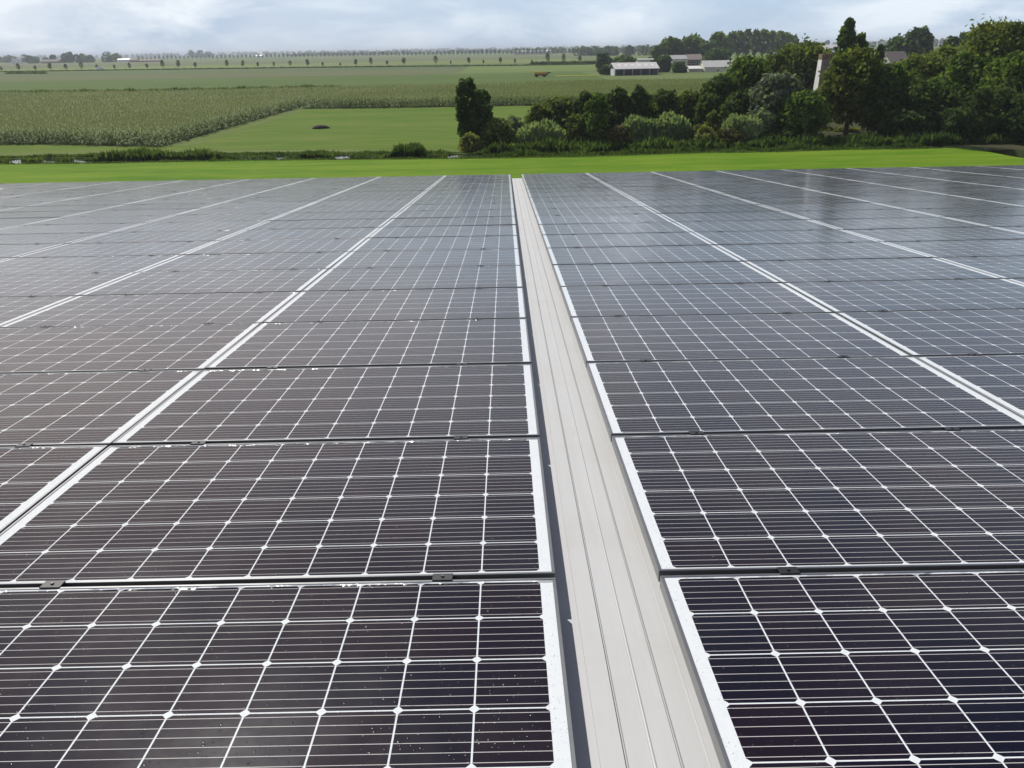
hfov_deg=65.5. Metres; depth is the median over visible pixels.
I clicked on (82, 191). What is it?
solar panel
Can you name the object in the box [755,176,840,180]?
solar panel
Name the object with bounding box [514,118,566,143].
willow bush
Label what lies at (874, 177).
solar panel
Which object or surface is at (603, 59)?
tree
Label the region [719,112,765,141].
willow bush
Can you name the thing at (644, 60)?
farmhouse
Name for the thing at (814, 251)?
solar panel
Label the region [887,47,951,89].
broad tree
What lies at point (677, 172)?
solar panel
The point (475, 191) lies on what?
solar panel
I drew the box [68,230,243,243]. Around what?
solar panel
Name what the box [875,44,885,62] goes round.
conifer
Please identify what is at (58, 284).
solar panel
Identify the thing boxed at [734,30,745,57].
poplar
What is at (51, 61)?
farmhouse
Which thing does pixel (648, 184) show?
solar panel
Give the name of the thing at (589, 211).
solar panel
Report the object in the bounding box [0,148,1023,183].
lawn
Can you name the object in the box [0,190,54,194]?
solar panel
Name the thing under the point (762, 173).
solar panel
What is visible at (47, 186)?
solar panel
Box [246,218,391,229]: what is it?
solar panel
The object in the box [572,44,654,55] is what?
distant wood
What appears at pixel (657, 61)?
tree
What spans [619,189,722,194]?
solar panel
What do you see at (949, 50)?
broad tree
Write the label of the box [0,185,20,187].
solar panel
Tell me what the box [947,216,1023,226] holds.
solar panel
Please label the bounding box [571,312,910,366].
solar panel
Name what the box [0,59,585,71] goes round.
field strip
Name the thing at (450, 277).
solar panel
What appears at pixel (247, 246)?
solar panel
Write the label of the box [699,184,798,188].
solar panel
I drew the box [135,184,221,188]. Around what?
solar panel
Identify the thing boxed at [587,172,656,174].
solar panel
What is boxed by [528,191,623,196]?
solar panel
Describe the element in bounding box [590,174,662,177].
solar panel
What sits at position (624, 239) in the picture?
solar panel
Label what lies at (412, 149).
bank plants
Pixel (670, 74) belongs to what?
fields
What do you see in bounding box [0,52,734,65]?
field strip
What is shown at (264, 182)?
solar panel
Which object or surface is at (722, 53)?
tree
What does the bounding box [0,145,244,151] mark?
grass strip
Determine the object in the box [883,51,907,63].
farmhouse
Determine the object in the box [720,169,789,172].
solar panel
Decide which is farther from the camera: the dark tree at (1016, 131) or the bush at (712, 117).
the bush at (712, 117)
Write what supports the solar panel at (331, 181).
attached to the metal roof
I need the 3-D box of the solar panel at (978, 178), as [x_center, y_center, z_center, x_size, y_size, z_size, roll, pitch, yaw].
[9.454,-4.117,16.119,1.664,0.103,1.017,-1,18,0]
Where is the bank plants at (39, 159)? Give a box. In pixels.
[0,156,74,162]
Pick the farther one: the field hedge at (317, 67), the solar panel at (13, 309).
the field hedge at (317, 67)
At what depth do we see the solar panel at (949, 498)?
2.53 m
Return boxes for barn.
[608,62,659,75]
[687,60,732,71]
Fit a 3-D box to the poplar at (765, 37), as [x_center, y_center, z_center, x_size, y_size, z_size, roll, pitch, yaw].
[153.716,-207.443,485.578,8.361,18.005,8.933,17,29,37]
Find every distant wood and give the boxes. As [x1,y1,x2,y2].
[0,54,26,62]
[1,39,940,58]
[25,54,56,62]
[61,51,94,62]
[101,52,121,61]
[188,50,213,57]
[282,49,513,55]
[513,45,654,53]
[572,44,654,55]
[813,38,997,46]
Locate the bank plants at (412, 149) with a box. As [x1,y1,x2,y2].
[384,141,429,157]
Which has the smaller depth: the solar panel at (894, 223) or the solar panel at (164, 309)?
the solar panel at (164, 309)
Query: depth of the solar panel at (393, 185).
17.00 m
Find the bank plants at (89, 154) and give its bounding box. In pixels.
[0,148,464,157]
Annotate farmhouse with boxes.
[11,59,21,63]
[40,59,62,62]
[636,58,653,61]
[670,55,687,65]
[686,54,701,65]
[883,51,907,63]
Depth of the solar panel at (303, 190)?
16.05 m
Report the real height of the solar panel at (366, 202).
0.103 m
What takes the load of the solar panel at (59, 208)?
attached to the metal roof
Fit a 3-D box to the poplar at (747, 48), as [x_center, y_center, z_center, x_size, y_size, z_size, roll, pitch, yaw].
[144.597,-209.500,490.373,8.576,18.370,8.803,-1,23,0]
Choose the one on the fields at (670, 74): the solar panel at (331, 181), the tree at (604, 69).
the tree at (604, 69)
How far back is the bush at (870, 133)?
73.77 m
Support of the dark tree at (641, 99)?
on the woodland floor
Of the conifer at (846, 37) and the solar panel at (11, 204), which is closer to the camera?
the solar panel at (11, 204)
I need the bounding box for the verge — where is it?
[0,149,460,157]
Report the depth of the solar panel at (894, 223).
9.31 m
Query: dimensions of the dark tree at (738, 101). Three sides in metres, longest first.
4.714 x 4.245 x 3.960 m
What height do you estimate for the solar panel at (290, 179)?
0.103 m
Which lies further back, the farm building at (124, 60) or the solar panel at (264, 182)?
the farm building at (124, 60)
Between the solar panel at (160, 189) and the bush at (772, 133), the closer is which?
the solar panel at (160, 189)
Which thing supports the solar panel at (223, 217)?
attached to the metal roof
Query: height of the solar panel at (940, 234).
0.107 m
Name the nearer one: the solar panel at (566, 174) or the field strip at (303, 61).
the solar panel at (566, 174)
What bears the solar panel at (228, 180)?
attached to the metal roof
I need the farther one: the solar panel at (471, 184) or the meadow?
the meadow
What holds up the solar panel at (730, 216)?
attached to the metal roof
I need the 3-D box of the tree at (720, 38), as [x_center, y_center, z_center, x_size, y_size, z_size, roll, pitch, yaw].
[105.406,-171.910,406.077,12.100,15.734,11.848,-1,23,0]
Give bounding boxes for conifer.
[454,76,478,137]
[468,88,493,143]
[832,16,858,98]
[853,32,868,86]
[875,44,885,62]
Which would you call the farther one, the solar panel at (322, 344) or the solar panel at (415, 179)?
the solar panel at (415, 179)
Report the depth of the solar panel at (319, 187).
17.04 m
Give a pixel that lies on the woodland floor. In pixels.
(998, 145)
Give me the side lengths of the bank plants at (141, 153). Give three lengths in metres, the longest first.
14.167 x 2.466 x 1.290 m
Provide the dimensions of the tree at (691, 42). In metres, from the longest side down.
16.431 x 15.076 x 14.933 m
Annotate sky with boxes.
[0,0,1023,58]
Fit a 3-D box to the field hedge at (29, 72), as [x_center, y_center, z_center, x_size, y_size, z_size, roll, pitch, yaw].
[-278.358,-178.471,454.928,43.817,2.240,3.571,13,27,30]
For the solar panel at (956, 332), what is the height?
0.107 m
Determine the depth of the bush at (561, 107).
86.02 m
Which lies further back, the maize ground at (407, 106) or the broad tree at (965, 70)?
the maize ground at (407, 106)
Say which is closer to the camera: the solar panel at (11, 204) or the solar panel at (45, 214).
the solar panel at (45, 214)
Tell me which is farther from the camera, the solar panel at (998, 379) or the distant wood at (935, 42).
the distant wood at (935, 42)
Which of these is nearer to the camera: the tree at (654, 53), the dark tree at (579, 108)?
the dark tree at (579, 108)
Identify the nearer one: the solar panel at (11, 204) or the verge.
the solar panel at (11, 204)
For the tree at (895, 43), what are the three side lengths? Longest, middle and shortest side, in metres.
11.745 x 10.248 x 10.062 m
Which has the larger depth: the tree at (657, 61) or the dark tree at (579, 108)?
the tree at (657, 61)
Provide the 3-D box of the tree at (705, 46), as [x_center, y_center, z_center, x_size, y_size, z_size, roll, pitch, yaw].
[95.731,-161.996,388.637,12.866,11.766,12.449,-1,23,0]
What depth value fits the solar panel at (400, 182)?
17.95 m
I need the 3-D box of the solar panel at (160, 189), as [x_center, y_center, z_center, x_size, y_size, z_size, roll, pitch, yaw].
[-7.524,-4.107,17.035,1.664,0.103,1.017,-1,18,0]
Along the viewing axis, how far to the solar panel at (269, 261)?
7.37 m
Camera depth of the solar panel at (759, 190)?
14.11 m
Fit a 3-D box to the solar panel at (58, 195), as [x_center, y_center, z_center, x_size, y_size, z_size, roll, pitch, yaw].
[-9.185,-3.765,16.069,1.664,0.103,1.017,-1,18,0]
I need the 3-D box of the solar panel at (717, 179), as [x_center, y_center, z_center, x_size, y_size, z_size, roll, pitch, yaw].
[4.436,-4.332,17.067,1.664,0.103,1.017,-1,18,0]
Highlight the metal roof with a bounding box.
[511,178,720,767]
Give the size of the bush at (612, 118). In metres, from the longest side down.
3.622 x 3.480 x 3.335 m
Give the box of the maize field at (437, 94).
[298,77,884,107]
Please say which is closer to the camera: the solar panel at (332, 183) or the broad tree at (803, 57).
the solar panel at (332, 183)
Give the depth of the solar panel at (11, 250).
8.48 m
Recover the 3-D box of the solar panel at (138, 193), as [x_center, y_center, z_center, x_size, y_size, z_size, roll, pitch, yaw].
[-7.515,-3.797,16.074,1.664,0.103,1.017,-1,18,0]
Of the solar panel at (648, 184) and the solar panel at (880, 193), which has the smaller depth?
the solar panel at (880, 193)
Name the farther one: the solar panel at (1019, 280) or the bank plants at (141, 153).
the bank plants at (141, 153)
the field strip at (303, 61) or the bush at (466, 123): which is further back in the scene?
the field strip at (303, 61)
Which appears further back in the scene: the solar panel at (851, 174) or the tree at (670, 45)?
the tree at (670, 45)
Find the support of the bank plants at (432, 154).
on the water
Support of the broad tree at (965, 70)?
on the woodland floor
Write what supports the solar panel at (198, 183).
attached to the metal roof
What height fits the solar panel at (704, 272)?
0.107 m
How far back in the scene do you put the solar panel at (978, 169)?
18.98 m
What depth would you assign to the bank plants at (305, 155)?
69.57 m
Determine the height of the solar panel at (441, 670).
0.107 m
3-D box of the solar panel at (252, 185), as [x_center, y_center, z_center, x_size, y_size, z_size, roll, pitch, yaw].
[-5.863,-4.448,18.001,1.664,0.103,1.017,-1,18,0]
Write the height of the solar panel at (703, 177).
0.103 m
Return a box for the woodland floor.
[550,118,1023,151]
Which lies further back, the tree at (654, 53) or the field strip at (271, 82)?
the tree at (654, 53)
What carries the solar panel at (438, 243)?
attached to the metal roof
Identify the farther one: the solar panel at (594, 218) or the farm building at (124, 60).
the farm building at (124, 60)
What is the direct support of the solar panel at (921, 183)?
attached to the metal roof
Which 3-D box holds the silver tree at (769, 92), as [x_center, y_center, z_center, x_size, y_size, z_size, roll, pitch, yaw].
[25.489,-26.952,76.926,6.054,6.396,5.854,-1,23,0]
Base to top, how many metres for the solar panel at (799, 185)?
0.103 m
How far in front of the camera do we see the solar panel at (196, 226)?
10.27 m
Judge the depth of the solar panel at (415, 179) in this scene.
18.94 m
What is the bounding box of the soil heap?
[311,125,329,128]
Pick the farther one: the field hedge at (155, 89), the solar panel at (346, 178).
the field hedge at (155, 89)
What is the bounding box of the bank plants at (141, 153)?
[80,146,239,160]
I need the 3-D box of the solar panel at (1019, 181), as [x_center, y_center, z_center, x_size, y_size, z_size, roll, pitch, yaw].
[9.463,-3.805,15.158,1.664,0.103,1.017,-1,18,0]
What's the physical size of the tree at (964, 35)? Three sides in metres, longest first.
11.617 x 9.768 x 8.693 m
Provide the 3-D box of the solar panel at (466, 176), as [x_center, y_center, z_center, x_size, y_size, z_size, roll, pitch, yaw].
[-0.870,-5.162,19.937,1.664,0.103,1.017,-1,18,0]
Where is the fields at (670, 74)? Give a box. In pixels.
[0,43,1023,159]
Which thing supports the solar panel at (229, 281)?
attached to the metal roof
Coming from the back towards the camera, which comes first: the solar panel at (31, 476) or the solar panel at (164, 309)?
the solar panel at (164, 309)
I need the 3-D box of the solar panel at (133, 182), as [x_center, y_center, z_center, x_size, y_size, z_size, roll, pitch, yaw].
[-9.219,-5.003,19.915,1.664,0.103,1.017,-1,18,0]
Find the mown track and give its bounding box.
[171,109,306,146]
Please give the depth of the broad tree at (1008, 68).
73.36 m
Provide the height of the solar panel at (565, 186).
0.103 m
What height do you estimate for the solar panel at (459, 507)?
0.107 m
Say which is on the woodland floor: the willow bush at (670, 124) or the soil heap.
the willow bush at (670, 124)
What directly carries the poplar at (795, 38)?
on the field strip
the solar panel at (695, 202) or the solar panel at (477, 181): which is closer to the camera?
the solar panel at (695, 202)
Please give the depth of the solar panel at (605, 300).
5.43 m
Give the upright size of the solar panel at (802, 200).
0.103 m
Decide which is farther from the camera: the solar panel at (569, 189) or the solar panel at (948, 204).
the solar panel at (569, 189)
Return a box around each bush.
[456,105,486,133]
[457,131,485,151]
[479,117,515,144]
[506,114,525,133]
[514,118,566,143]
[523,101,557,124]
[541,94,577,129]
[562,114,589,144]
[593,110,617,137]
[603,125,631,143]
[621,113,659,142]
[646,109,691,140]
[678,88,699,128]
[685,124,716,140]
[704,109,721,132]
[712,127,743,143]
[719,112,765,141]
[755,107,779,134]
[758,127,794,139]
[820,126,860,131]
[849,132,885,137]
[873,107,929,137]
[923,104,987,137]
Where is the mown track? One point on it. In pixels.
(201, 139)
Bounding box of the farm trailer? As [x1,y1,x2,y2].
[534,71,550,76]
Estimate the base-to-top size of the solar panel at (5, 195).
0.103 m
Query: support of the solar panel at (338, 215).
attached to the metal roof
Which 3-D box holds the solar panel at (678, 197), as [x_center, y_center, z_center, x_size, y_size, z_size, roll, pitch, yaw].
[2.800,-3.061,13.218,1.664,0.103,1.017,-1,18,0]
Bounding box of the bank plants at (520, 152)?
[473,139,931,157]
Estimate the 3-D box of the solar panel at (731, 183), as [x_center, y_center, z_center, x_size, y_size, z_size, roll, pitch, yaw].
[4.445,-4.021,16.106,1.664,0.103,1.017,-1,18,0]
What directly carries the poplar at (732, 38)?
on the field strip
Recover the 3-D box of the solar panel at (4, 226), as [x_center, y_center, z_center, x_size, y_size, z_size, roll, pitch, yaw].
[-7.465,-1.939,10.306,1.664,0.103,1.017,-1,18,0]
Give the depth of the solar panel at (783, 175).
17.97 m
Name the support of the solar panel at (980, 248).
attached to the metal roof
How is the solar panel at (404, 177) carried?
attached to the metal roof
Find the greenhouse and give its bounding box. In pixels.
[514,50,551,54]
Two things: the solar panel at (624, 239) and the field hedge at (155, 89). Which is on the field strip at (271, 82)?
the field hedge at (155, 89)
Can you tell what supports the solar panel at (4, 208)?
attached to the metal roof
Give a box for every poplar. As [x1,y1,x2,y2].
[726,30,737,58]
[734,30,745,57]
[741,29,752,56]
[749,28,762,55]
[759,28,770,57]
[766,30,776,53]
[773,30,786,52]
[785,32,794,46]
[793,34,799,45]
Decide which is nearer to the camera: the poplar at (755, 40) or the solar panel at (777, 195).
the solar panel at (777, 195)
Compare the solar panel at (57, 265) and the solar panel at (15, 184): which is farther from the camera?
the solar panel at (15, 184)
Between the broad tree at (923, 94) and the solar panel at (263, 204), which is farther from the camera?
the broad tree at (923, 94)
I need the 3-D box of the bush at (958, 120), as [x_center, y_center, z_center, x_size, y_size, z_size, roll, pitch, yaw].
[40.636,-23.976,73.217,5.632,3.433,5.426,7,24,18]
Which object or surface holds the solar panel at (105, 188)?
attached to the metal roof
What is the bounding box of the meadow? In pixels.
[169,106,531,149]
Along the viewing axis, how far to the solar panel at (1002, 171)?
18.06 m
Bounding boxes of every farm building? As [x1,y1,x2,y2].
[117,58,130,61]
[138,59,161,61]
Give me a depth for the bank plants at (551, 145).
70.94 m
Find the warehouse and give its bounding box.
[822,44,838,51]
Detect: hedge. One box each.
[0,63,594,71]
[0,83,342,94]
[4,71,47,73]
[530,60,595,63]
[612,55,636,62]
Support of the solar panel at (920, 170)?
attached to the metal roof
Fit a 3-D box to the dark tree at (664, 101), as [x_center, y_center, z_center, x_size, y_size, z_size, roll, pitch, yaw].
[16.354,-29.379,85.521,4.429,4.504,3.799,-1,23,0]
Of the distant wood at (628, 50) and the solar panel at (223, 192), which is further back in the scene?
the distant wood at (628, 50)
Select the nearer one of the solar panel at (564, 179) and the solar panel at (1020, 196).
the solar panel at (1020, 196)
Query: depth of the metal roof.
2.27 m
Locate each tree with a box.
[572,90,593,121]
[583,92,609,142]
[595,51,612,71]
[598,64,609,74]
[605,85,633,125]
[628,84,653,118]
[648,44,662,58]
[649,88,682,118]
[650,58,661,72]
[657,36,682,61]
[658,54,672,71]
[670,61,687,72]
[679,32,705,54]
[693,92,726,125]
[696,39,718,57]
[699,73,745,123]
[702,46,732,60]
[709,31,728,48]
[716,46,777,115]
[717,90,758,123]
[746,70,804,128]
[765,52,793,113]
[770,33,835,92]
[774,87,832,138]
[815,43,890,134]
[856,59,917,132]
[884,33,913,50]
[886,74,968,131]
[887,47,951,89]
[902,25,934,57]
[929,42,966,62]
[932,46,1002,107]
[943,35,961,46]
[955,82,1023,136]
[958,14,1023,99]
[959,31,979,44]
[969,50,1023,130]
[1001,88,1023,143]
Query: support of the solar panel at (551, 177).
attached to the metal roof
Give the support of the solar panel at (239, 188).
attached to the metal roof
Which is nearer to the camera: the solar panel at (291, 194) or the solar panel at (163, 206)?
the solar panel at (163, 206)
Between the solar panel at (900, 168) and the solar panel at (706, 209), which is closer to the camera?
the solar panel at (706, 209)
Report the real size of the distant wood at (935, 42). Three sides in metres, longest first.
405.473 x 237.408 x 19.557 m
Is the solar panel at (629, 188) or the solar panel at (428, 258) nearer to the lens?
the solar panel at (428, 258)
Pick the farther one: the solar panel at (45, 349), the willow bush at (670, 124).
the willow bush at (670, 124)
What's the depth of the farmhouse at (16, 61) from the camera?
1199.21 m
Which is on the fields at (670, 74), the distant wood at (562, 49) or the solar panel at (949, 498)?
the distant wood at (562, 49)
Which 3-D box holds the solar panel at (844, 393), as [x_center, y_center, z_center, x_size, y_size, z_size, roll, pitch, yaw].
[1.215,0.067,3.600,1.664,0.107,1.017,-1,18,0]
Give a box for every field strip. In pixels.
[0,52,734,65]
[0,55,619,68]
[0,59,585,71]
[0,65,467,76]
[0,68,463,81]
[0,72,607,91]
[460,65,597,72]
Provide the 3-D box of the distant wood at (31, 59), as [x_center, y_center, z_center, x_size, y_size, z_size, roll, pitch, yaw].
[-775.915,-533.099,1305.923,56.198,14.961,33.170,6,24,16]
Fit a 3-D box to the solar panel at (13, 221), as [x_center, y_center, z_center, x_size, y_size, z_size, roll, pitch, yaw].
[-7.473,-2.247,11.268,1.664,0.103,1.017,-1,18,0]
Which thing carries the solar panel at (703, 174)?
attached to the metal roof
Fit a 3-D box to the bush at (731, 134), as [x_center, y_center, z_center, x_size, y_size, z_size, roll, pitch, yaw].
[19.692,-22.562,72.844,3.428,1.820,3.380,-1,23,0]
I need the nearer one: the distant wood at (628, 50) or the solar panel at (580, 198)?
the solar panel at (580, 198)
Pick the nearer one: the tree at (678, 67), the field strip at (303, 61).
the tree at (678, 67)
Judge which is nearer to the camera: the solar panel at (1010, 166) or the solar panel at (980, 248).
the solar panel at (980, 248)
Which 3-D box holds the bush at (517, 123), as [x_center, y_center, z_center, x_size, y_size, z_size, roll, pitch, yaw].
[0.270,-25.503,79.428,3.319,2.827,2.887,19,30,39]
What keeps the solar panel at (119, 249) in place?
attached to the metal roof
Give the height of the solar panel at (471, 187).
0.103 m
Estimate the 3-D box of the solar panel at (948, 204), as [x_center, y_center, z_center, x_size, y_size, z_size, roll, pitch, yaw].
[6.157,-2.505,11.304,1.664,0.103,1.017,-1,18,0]
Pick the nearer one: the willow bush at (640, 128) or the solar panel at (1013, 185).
the solar panel at (1013, 185)
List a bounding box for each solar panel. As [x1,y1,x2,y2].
[0,183,46,185]
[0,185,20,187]
[0,187,75,190]
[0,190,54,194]
[0,194,24,197]
[0,197,78,201]
[0,201,54,206]
[0,205,118,211]
[0,206,25,210]
[0,210,93,217]
[0,217,58,224]
[0,223,142,233]
[0,225,19,228]
[0,232,108,244]
[0,243,65,257]
[0,254,180,274]
[0,272,135,296]
[0,291,299,327]
[0,295,75,325]
[0,322,260,373]
[0,369,202,446]
[0,435,554,587]
[0,443,107,532]
[0,573,576,767]
[4,193,103,197]
[13,184,96,187]
[14,241,214,257]
[24,215,172,224]
[31,199,147,205]
[33,189,127,193]
[39,181,118,184]
[61,186,146,189]
[61,195,167,200]
[64,209,194,216]
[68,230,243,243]
[79,268,327,295]
[83,183,164,186]
[91,191,187,195]
[99,203,217,209]
[105,180,182,183]
[110,188,202,192]
[112,363,539,445]
[113,221,266,231]
[124,198,237,204]
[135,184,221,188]
[139,252,349,271]
[147,213,286,222]
[152,182,232,185]
[153,193,255,198]
[171,179,247,182]
[173,190,266,194]
[177,207,301,214]
[183,238,366,254]
[193,186,281,190]
[204,201,316,207]
[205,318,531,369]
[208,183,293,187]
[218,227,379,240]
[223,196,329,202]
[228,180,304,183]
[238,178,312,181]
[241,192,339,197]
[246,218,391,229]
[259,188,349,192]
[263,287,525,322]
[269,211,400,220]
[275,185,357,188]
[286,182,364,185]
[289,205,407,212]
[297,179,372,182]
[302,265,522,290]
[307,199,415,205]
[309,177,377,179]
[319,194,420,200]
[330,248,519,268]
[332,190,426,195]
[343,187,430,191]
[351,235,518,251]
[353,183,434,187]
[360,181,437,184]
[368,178,441,181]
[368,225,516,237]
[376,176,443,178]
[382,216,515,226]
[392,209,514,218]
[402,203,513,210]
[409,198,512,204]
[417,193,512,198]
[423,189,511,193]
[428,185,511,189]
[432,182,510,186]
[437,179,510,182]
[439,177,510,180]
[443,174,510,177]
[521,173,588,175]
[522,175,593,178]
[523,178,598,181]
[524,181,604,184]
[525,184,609,188]
[526,187,616,193]
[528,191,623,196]
[529,195,632,202]
[531,200,645,208]
[533,207,655,217]
[536,213,671,226]
[539,222,690,235]
[542,232,713,250]
[547,245,741,267]
[553,261,780,288]
[560,282,833,321]
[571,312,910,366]
[586,355,1023,441]
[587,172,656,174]
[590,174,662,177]
[596,176,672,180]
[600,179,682,182]
[605,182,695,186]
[612,186,705,190]
[612,427,1023,581]
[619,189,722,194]
[626,194,738,200]
[636,199,757,205]
[646,205,778,213]
[653,171,724,173]
[660,173,734,175]
[660,211,806,221]
[660,567,1023,767]
[667,175,749,178]
[675,219,840,231]
[677,178,764,181]
[687,181,778,185]
[693,229,880,244]
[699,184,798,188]
[710,188,818,193]
[715,241,933,260]
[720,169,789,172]
[726,192,843,198]
[730,171,807,174]
[740,174,821,177]
[743,197,868,204]
[744,257,1001,282]
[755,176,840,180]
[759,202,901,210]
[770,179,862,183]
[782,168,856,171]
[782,209,940,219]
[783,278,1023,312]
[784,182,886,187]
[800,186,912,191]
[802,170,880,173]
[812,217,989,229]
[815,173,897,175]
[823,190,946,196]
[828,175,923,178]
[836,309,1023,356]
[845,226,1023,241]
[847,178,947,181]
[847,195,979,201]
[849,167,925,169]
[865,169,945,172]
[867,181,972,185]
[873,200,1023,208]
[883,171,975,174]
[885,238,1023,257]
[893,184,1008,189]
[907,174,997,177]
[907,207,1023,216]
[915,353,1023,417]
[916,166,996,168]
[920,188,1023,194]
[931,176,1023,180]
[935,168,1019,170]
[936,256,1023,278]
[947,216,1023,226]
[954,193,1023,199]
[956,179,1023,183]
[957,170,1023,173]
[983,184,1023,187]
[984,165,1023,167]
[984,173,1023,175]
[987,199,1023,205]
[996,226,1023,232]
[1007,278,1023,283]
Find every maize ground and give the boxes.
[302,94,570,108]
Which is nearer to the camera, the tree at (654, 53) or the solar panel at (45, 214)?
the solar panel at (45, 214)
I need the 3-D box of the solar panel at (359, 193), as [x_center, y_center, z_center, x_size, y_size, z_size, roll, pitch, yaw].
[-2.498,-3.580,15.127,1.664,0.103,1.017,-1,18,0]
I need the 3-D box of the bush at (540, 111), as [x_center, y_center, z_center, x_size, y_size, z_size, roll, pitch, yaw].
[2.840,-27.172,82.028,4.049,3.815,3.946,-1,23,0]
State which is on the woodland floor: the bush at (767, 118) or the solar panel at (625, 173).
the bush at (767, 118)
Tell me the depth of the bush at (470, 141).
71.66 m
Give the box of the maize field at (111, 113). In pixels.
[0,85,346,145]
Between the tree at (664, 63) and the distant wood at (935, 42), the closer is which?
the tree at (664, 63)
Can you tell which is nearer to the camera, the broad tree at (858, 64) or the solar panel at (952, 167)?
the solar panel at (952, 167)
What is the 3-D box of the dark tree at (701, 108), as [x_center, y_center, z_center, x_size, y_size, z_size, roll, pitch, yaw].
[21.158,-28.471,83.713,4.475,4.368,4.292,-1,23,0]
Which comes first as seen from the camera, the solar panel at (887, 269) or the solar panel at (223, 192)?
the solar panel at (887, 269)
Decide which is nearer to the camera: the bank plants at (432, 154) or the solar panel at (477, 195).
the solar panel at (477, 195)
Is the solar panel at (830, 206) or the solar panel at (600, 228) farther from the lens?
the solar panel at (830, 206)
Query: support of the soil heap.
on the meadow
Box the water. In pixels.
[1,144,1009,163]
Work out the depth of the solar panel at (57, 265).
7.42 m
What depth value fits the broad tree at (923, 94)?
74.05 m
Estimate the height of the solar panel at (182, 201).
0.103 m
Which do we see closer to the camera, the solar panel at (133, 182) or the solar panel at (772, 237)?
the solar panel at (772, 237)
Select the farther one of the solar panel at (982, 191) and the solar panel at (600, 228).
the solar panel at (982, 191)
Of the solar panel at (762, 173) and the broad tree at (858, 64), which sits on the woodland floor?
the broad tree at (858, 64)
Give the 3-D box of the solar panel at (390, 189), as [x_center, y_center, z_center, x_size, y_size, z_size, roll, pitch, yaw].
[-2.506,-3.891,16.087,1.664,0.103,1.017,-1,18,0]
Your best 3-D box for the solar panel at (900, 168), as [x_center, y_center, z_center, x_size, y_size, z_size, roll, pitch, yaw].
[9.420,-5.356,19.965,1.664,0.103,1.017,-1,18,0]
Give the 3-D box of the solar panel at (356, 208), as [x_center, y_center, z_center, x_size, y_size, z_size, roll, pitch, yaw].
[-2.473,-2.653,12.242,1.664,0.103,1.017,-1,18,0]
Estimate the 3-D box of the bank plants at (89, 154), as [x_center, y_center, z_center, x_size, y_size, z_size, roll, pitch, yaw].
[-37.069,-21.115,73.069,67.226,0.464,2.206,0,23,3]
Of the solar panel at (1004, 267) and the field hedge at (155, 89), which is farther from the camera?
the field hedge at (155, 89)
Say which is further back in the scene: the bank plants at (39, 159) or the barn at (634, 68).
the barn at (634, 68)
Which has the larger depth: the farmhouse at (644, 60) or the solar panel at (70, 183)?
the farmhouse at (644, 60)
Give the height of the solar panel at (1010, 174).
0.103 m
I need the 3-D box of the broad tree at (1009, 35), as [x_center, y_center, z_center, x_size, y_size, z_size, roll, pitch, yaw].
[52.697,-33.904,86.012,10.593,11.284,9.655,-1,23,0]
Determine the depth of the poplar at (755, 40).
477.78 m
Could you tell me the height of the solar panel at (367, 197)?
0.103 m
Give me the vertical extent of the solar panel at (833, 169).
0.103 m
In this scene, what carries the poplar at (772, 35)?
on the field strip
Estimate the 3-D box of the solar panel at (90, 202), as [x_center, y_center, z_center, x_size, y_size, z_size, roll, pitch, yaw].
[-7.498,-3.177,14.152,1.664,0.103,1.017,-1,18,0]
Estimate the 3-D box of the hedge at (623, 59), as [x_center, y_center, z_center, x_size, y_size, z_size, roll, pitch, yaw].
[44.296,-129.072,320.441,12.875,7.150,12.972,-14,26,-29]
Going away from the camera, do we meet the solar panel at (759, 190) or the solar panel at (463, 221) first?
the solar panel at (463, 221)
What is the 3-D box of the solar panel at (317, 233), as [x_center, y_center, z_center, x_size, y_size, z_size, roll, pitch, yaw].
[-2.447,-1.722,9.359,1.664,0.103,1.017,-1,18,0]
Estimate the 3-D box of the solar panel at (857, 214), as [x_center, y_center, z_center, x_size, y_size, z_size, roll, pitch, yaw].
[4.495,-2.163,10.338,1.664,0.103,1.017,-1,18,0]
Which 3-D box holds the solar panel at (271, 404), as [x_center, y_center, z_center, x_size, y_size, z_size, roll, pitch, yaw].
[-0.727,0.103,3.595,1.664,0.107,1.017,-1,18,0]
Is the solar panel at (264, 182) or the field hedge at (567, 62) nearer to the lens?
the solar panel at (264, 182)
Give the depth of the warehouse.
836.94 m
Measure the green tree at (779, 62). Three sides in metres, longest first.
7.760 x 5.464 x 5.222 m
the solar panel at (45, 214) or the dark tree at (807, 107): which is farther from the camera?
the dark tree at (807, 107)
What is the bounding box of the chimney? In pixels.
[813,54,832,127]
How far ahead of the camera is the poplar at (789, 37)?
482.02 m
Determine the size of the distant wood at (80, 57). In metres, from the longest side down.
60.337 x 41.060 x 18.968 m
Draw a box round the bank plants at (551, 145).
[465,128,1023,153]
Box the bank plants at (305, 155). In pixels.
[297,150,335,158]
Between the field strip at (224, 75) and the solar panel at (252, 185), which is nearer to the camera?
the solar panel at (252, 185)
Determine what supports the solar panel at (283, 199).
attached to the metal roof
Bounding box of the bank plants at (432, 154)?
[210,152,447,159]
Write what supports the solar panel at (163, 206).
attached to the metal roof
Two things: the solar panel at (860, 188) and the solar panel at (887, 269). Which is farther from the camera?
the solar panel at (860, 188)

